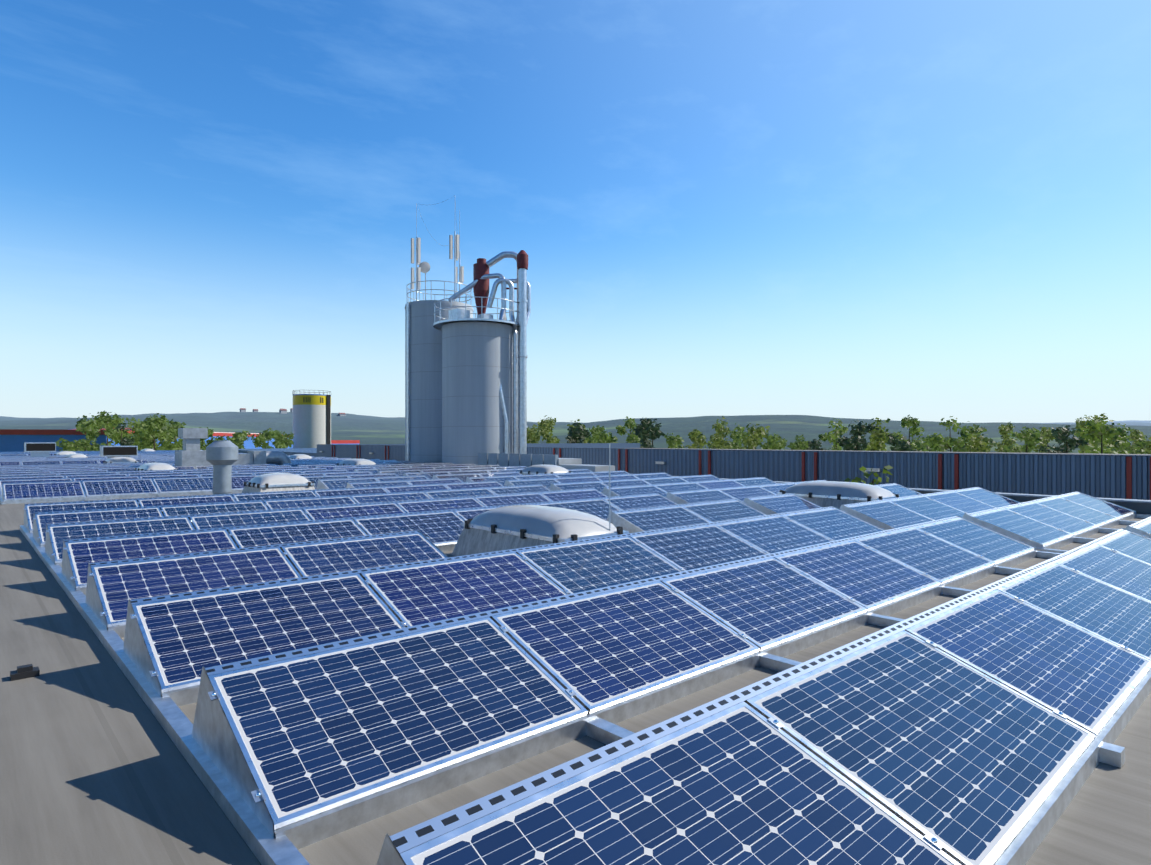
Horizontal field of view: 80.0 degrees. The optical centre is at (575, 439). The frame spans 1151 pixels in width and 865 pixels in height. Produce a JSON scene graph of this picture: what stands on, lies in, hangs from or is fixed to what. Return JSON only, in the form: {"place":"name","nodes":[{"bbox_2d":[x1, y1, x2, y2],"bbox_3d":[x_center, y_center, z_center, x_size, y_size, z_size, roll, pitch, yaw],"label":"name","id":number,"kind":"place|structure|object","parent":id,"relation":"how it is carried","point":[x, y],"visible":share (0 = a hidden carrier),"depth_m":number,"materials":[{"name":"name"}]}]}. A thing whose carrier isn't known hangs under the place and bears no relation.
{"place":"outdoors","nodes":[
{"label":"outdoors","id":0,"kind":"place"},
{"bbox_2d":[0,428,359,451],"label":"factory buildings","id":1,"kind":"structure","parent":0,"point":[12,440],"depth_m":132.79,"materials":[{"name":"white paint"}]},
{"bbox_2d":[0,493,1150,864],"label":"roof","id":2,"kind":"structure","parent":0,"point":[96,767],"depth_m":3.28,"materials":[{"name":"concrete"}]},
{"bbox_2d":[24,442,55,456],"bbox_3d":[-35.729,0.896,45.794,1.600,1.400,1.204,0,0,-42],"label":"rooftop vent","id":3,"kind":"object","parent":2,"relation":"on","point":[39,449],"visible":0.79,"depth_m":45.39,"materials":[{"name":"black metal"}]},
{"bbox_2d":[54,451,75,454],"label":"skylight dome","id":4,"kind":"structure","parent":2,"relation":"on","point":[64,452],"depth_m":51.90,"materials":[{"name":"plastic"}]},
{"bbox_2d":[64,453,89,457],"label":"skylight dome","id":5,"kind":"structure","parent":2,"relation":"on","point":[76,455],"depth_m":42.71,"materials":[{"name":"plastic"}]},
{"bbox_2d":[100,446,137,458],"bbox_3d":[-24.892,0.971,37.394,1.600,1.250,1.004,0,0,-42],"label":"rooftop vent","id":6,"kind":"object","parent":2,"relation":"on","point":[117,451],"visible":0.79,"depth_m":37.00,"materials":[{"name":"black metal"}]},
{"bbox_2d":[103,457,138,463],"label":"skylight dome","id":7,"kind":"structure","parent":2,"relation":"on","point":[121,460],"depth_m":34.78,"materials":[{"name":"plastic"}]},
{"bbox_2d":[135,463,178,470],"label":"skylight dome","id":8,"kind":"structure","parent":2,"relation":"on","point":[153,466],"depth_m":25.58,"materials":[{"name":"plastic"}]},
{"bbox_2d":[206,440,237,494],"bbox_3d":[-8.680,0.811,16.867,0.705,1.570,0.705,0,0,-42],"label":"roof vent pipe","id":9,"kind":"object","parent":2,"relation":"on","point":[221,456],"visible":0.98,"depth_m":16.67,"materials":[{"name":"grey metal"}]},
{"bbox_2d":[175,428,291,465],"bbox_3d":[-15.471,0.550,31.356,4.898,2.091,1.404,0,0,-42],"label":"rooftop ventilation unit","id":10,"kind":"object","parent":2,"relation":"on","point":[191,453],"visible":0.58,"depth_m":29.99,"materials":[{"name":"grey metal"}]},
{"bbox_2d":[242,473,314,492],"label":"skylight dome","id":11,"kind":"structure","parent":2,"relation":"on","point":[273,482],"depth_m":17.61,"materials":[{"name":"plastic"}]},
{"bbox_2d":[289,454,313,458],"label":"skylight dome","id":12,"kind":"structure","parent":2,"relation":"on","point":[299,456],"depth_m":40.80,"materials":[{"name":"plastic"}]},
{"bbox_2d":[10,443,609,680],"bbox_3d":[-1.660,0.821,6.497,5.945,1.550,7.900,0,0,-42],"label":"lightning protection","id":13,"kind":"object","parent":2,"relation":"on","point":[25,671],"visible":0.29,"depth_m":4.60,"materials":[{"name":"grey metal"}]},
{"bbox_2d":[337,459,376,465],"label":"skylight dome","id":14,"kind":"structure","parent":2,"relation":"on","point":[356,462],"depth_m":31.00,"materials":[{"name":"plastic"}]},
{"bbox_2d":[451,505,628,555],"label":"skylight dome","id":15,"kind":"structure","parent":2,"relation":"on","point":[508,527],"depth_m":8.62,"materials":[{"name":"plastic"}]},
{"bbox_2d":[519,465,572,474],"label":"skylight dome","id":16,"kind":"structure","parent":2,"relation":"on","point":[542,469],"depth_m":23.73,"materials":[{"name":"plastic"}]},
{"bbox_2d":[0,450,1150,864],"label":"solar panels","id":17,"kind":"object","parent":2,"relation":"on","point":[338,650],"visible":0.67,"depth_m":4.27,"materials":[{"name":"blue glass"}]},
{"bbox_2d":[777,481,900,508],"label":"skylight dome","id":18,"kind":"structure","parent":2,"relation":"on","point":[836,494],"depth_m":13.96,"materials":[{"name":"plastic"}]},
{"bbox_2d":[673,476,1150,514],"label":"roof parapet","id":19,"kind":"structure","parent":2,"relation":"on","point":[1140,506],"depth_m":15.20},
{"bbox_2d":[0,412,1150,452],"bbox_3d":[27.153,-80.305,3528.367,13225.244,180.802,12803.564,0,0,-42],"label":"hills","id":20,"kind":"structure","parent":0,"point":[364,429],"depth_m":738.22,"materials":[{"name":"green plant"}]},
{"bbox_2d":[56,413,100,450],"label":"tree","id":21,"kind":"object","parent":20,"relation":"on","point":[87,429],"visible":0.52,"depth_m":126.19,"materials":[{"name":"green plant"}]},
{"bbox_2d":[78,411,140,450],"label":"tree","id":22,"kind":"object","parent":20,"relation":"on","point":[108,423],"visible":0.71,"depth_m":124.64,"materials":[{"name":"green plant"}]},
{"bbox_2d":[116,423,134,445],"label":"tree","id":23,"kind":"object","parent":20,"relation":"on","point":[125,441],"visible":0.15,"depth_m":124.37,"materials":[{"name":"green plant"}]},
{"bbox_2d":[124,417,146,448],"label":"tree","id":24,"kind":"object","parent":20,"relation":"on","point":[136,425],"visible":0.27,"depth_m":128.54,"materials":[{"name":"green plant"}]},
{"bbox_2d":[131,413,179,450],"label":"tree","id":25,"kind":"object","parent":20,"relation":"on","point":[151,434],"visible":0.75,"depth_m":126.50,"materials":[{"name":"green plant"}]},
{"bbox_2d":[159,419,200,449],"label":"tree","id":26,"kind":"object","parent":20,"relation":"on","point":[172,425],"visible":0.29,"depth_m":129.19,"materials":[{"name":"green plant"}]},
{"bbox_2d":[194,427,224,449],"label":"tree","id":27,"kind":"object","parent":20,"relation":"on","point":[203,445],"visible":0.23,"depth_m":138.61,"materials":[{"name":"green plant"}]},
{"bbox_2d":[226,431,251,448],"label":"tree","id":28,"kind":"object","parent":20,"relation":"on","point":[238,439],"visible":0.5,"depth_m":147.53,"materials":[{"name":"green plant"}]},
{"bbox_2d":[251,428,279,448],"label":"tree","id":29,"kind":"object","parent":20,"relation":"on","point":[263,438],"visible":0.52,"depth_m":147.43,"materials":[{"name":"green plant"}]},
{"bbox_2d":[238,448,316,456],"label":"neighbour hall annex","id":30,"kind":"object","parent":20,"relation":"on","point":[305,451],"depth_m":86.73,"materials":[{"name":"metal"}]},
{"bbox_2d":[271,430,293,447],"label":"tree","id":31,"kind":"object","parent":20,"relation":"on","point":[283,441],"visible":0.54,"depth_m":157.69,"materials":[{"name":"green plant"}]},
{"bbox_2d":[239,408,345,415],"bbox_3d":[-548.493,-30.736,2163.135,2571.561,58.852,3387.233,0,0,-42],"label":"village houses","id":32,"kind":"structure","parent":20,"relation":"on","point":[283,411],"depth_m":1241.44,"materials":[{"name":"grey"}]},
{"bbox_2d":[293,390,330,447],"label":"storage tank","id":33,"kind":"object","parent":20,"relation":"on","point":[311,420],"visible":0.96,"depth_m":194.30,"materials":[{"name":"white metal"}]},
{"bbox_2d":[405,197,530,464],"bbox_3d":[-6.183,-1.957,37.136,4.660,23.105,8.310,0,0,-42],"label":"silo group","id":34,"kind":"object","parent":20,"relation":"on","point":[465,387],"visible":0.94,"depth_m":35.05,"materials":[{"name":"paint"}]},
{"bbox_2d":[527,424,540,443],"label":"tree","id":35,"kind":"object","parent":20,"relation":"on","point":[533,434],"visible":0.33,"depth_m":111.74,"materials":[{"name":"green plant"}]},
{"bbox_2d":[478,453,614,471],"bbox_3d":[-1.412,5.116,30.186,1.450,8.960,8.000,0,0,-42],"label":"silo service annex","id":36,"kind":"object","parent":20,"relation":"on","point":[508,459],"visible":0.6,"depth_m":29.49,"materials":[{"name":"paint"}]},
{"bbox_2d":[538,415,559,442],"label":"tree","id":37,"kind":"object","parent":20,"relation":"on","point":[545,426],"visible":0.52,"depth_m":140.76,"materials":[{"name":"green plant"}]},
{"bbox_2d":[565,422,590,442],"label":"tree","id":38,"kind":"object","parent":20,"relation":"on","point":[579,432],"visible":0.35,"depth_m":112.98,"materials":[{"name":"green plant"}]},
{"bbox_2d":[567,419,590,442],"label":"tree","id":39,"kind":"object","parent":20,"relation":"on","point":[584,441],"visible":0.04,"depth_m":119.15,"materials":[{"name":"green plant"}]},
{"bbox_2d":[582,425,606,442],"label":"tree","id":40,"kind":"object","parent":20,"relation":"on","point":[594,431],"visible":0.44,"depth_m":156.87,"materials":[{"name":"green plant"}]},
{"bbox_2d":[594,432,617,442],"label":"tree","id":41,"kind":"object","parent":20,"relation":"on","point":[603,437],"visible":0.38,"depth_m":141.40,"materials":[{"name":"green plant"}]},
{"bbox_2d":[616,416,645,447],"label":"tree","id":42,"kind":"object","parent":20,"relation":"on","point":[630,423],"visible":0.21,"depth_m":144.70,"materials":[{"name":"green plant"}]},
{"bbox_2d":[634,418,676,447],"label":"tree","id":43,"kind":"object","parent":20,"relation":"on","point":[646,430],"visible":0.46,"depth_m":116.60,"materials":[{"name":"green plant"}]},
{"bbox_2d":[664,433,684,447],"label":"tree","id":44,"kind":"object","parent":20,"relation":"on","point":[674,441],"visible":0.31,"depth_m":147.66,"materials":[{"name":"green plant"}]},
{"bbox_2d":[685,429,710,448],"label":"tree","id":45,"kind":"object","parent":20,"relation":"on","point":[696,437],"visible":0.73,"depth_m":124.77,"materials":[{"name":"green plant"}]},
{"bbox_2d":[707,416,732,448],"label":"tree","id":46,"kind":"object","parent":20,"relation":"on","point":[720,434],"visible":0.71,"depth_m":161.12,"materials":[{"name":"green plant"}]},
{"bbox_2d":[317,443,1150,499],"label":"neighbour hall","id":47,"kind":"structure","parent":20,"relation":"on","point":[1123,476],"depth_m":26.07,"materials":[{"name":"grey metal"}]},
{"bbox_2d":[726,423,750,448],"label":"tree","id":48,"kind":"object","parent":20,"relation":"on","point":[738,436],"visible":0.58,"depth_m":167.10,"materials":[{"name":"green plant"}]},
{"bbox_2d":[739,423,769,448],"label":"tree","id":49,"kind":"object","parent":20,"relation":"on","point":[752,441],"visible":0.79,"depth_m":133.41,"materials":[{"name":"green plant"}]},
{"bbox_2d":[760,434,786,449],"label":"tree","id":50,"kind":"object","parent":20,"relation":"on","point":[777,442],"visible":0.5,"depth_m":138.65,"materials":[{"name":"green plant"}]},
{"bbox_2d":[787,435,808,449],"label":"tree","id":51,"kind":"object","parent":20,"relation":"on","point":[800,445],"visible":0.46,"depth_m":159.02,"materials":[{"name":"green plant"}]},
{"bbox_2d":[804,439,826,449],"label":"tree","id":52,"kind":"object","parent":20,"relation":"on","point":[814,444],"visible":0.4,"depth_m":159.08,"materials":[{"name":"green plant"}]},
{"bbox_2d":[818,418,847,449],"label":"tree","id":53,"kind":"object","parent":20,"relation":"on","point":[834,436],"visible":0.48,"depth_m":149.43,"materials":[{"name":"green plant"}]},
{"bbox_2d":[836,420,878,450],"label":"tree","id":54,"kind":"object","parent":20,"relation":"on","point":[855,441],"visible":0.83,"depth_m":116.34,"materials":[{"name":"green plant"}]},
{"bbox_2d":[844,465,892,484],"bbox_3d":[9.722,5.212,21.780,3.413,8.802,2.662,0,0,-42],"label":"alley tree","id":55,"kind":"object","parent":20,"relation":"on","point":[867,475],"depth_m":21.77,"materials":[{"name":"green plant"}]},
{"bbox_2d":[858,417,890,450],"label":"tree","id":56,"kind":"object","parent":20,"relation":"on","point":[879,438],"visible":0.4,"depth_m":85.53,"materials":[{"name":"green plant"}]},
{"bbox_2d":[886,430,916,450],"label":"tree","id":57,"kind":"object","parent":20,"relation":"on","point":[898,444],"visible":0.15,"depth_m":117.39,"materials":[{"name":"green plant"}]},
{"bbox_2d":[892,415,927,450],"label":"tree","id":58,"kind":"object","parent":20,"relation":"on","point":[908,422],"visible":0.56,"depth_m":141.18,"materials":[{"name":"green plant"}]},
{"bbox_2d":[922,435,933,451],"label":"tree","id":59,"kind":"object","parent":20,"relation":"on","point":[929,449],"depth_m":161.98,"materials":[{"name":"green plant"}]},
{"bbox_2d":[922,416,967,451],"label":"tree","id":60,"kind":"object","parent":20,"relation":"on","point":[937,443],"visible":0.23,"depth_m":119.33,"materials":[{"name":"green plant"}]},
{"bbox_2d":[947,421,995,451],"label":"tree","id":61,"kind":"object","parent":20,"relation":"on","point":[965,432],"visible":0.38,"depth_m":110.31,"materials":[{"name":"green plant"}]},
{"bbox_2d":[965,430,990,451],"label":"tree","id":62,"kind":"object","parent":20,"relation":"on","point":[976,444],"visible":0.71,"depth_m":98.67,"materials":[{"name":"green plant"}]},
{"bbox_2d":[994,422,1015,451],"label":"tree","id":63,"kind":"object","parent":20,"relation":"on","point":[1004,431],"visible":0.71,"depth_m":163.41,"materials":[{"name":"green plant"}]},
{"bbox_2d":[1003,426,1044,452],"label":"tree","id":64,"kind":"object","parent":20,"relation":"on","point":[1031,438],"visible":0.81,"depth_m":144.48,"materials":[{"name":"green plant"}]},
{"bbox_2d":[1032,427,1055,452],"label":"tree","id":65,"kind":"object","parent":20,"relation":"on","point":[1045,432],"visible":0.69,"depth_m":166.60,"materials":[{"name":"green plant"}]},
{"bbox_2d":[1039,424,1089,452],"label":"tree","id":66,"kind":"object","parent":20,"relation":"on","point":[1060,434],"visible":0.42,"depth_m":114.58,"materials":[{"name":"green plant"}]},
{"bbox_2d":[1074,413,1107,452],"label":"tree","id":67,"kind":"object","parent":20,"relation":"on","point":[1080,424],"visible":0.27,"depth_m":137.30,"materials":[{"name":"green plant"}]},
{"bbox_2d":[1075,416,1121,453],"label":"tree","id":68,"kind":"object","parent":20,"relation":"on","point":[1095,431],"visible":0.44,"depth_m":80.89,"materials":[{"name":"green plant"}]},
{"bbox_2d":[1080,428,1131,452],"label":"tree","id":69,"kind":"object","parent":20,"relation":"on","point":[1119,441],"visible":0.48,"depth_m":95.81,"materials":[{"name":"green plant"}]},
{"bbox_2d":[1115,424,1150,453],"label":"tree","id":70,"kind":"object","parent":20,"relation":"on","point":[1140,444],"visible":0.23,"depth_m":142.50,"materials":[{"name":"green plant"}]},
{"bbox_2d":[1128,428,1148,453],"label":"tree","id":71,"kind":"object","parent":20,"relation":"on","point":[1136,436],"visible":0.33,"depth_m":149.99,"materials":[{"name":"green plant"}]},
{"bbox_2d":[1141,434,1150,453],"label":"tree","id":72,"kind":"object","parent":20,"relation":"on","point":[1148,448],"visible":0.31,"depth_m":147.71,"materials":[{"name":"green plant"}]},
{"bbox_2d":[0,0,1150,422],"label":"sky","id":73,"kind":"structure","parent":0,"point":[925,210],"materials":[{"name":"blue"}]}
]}

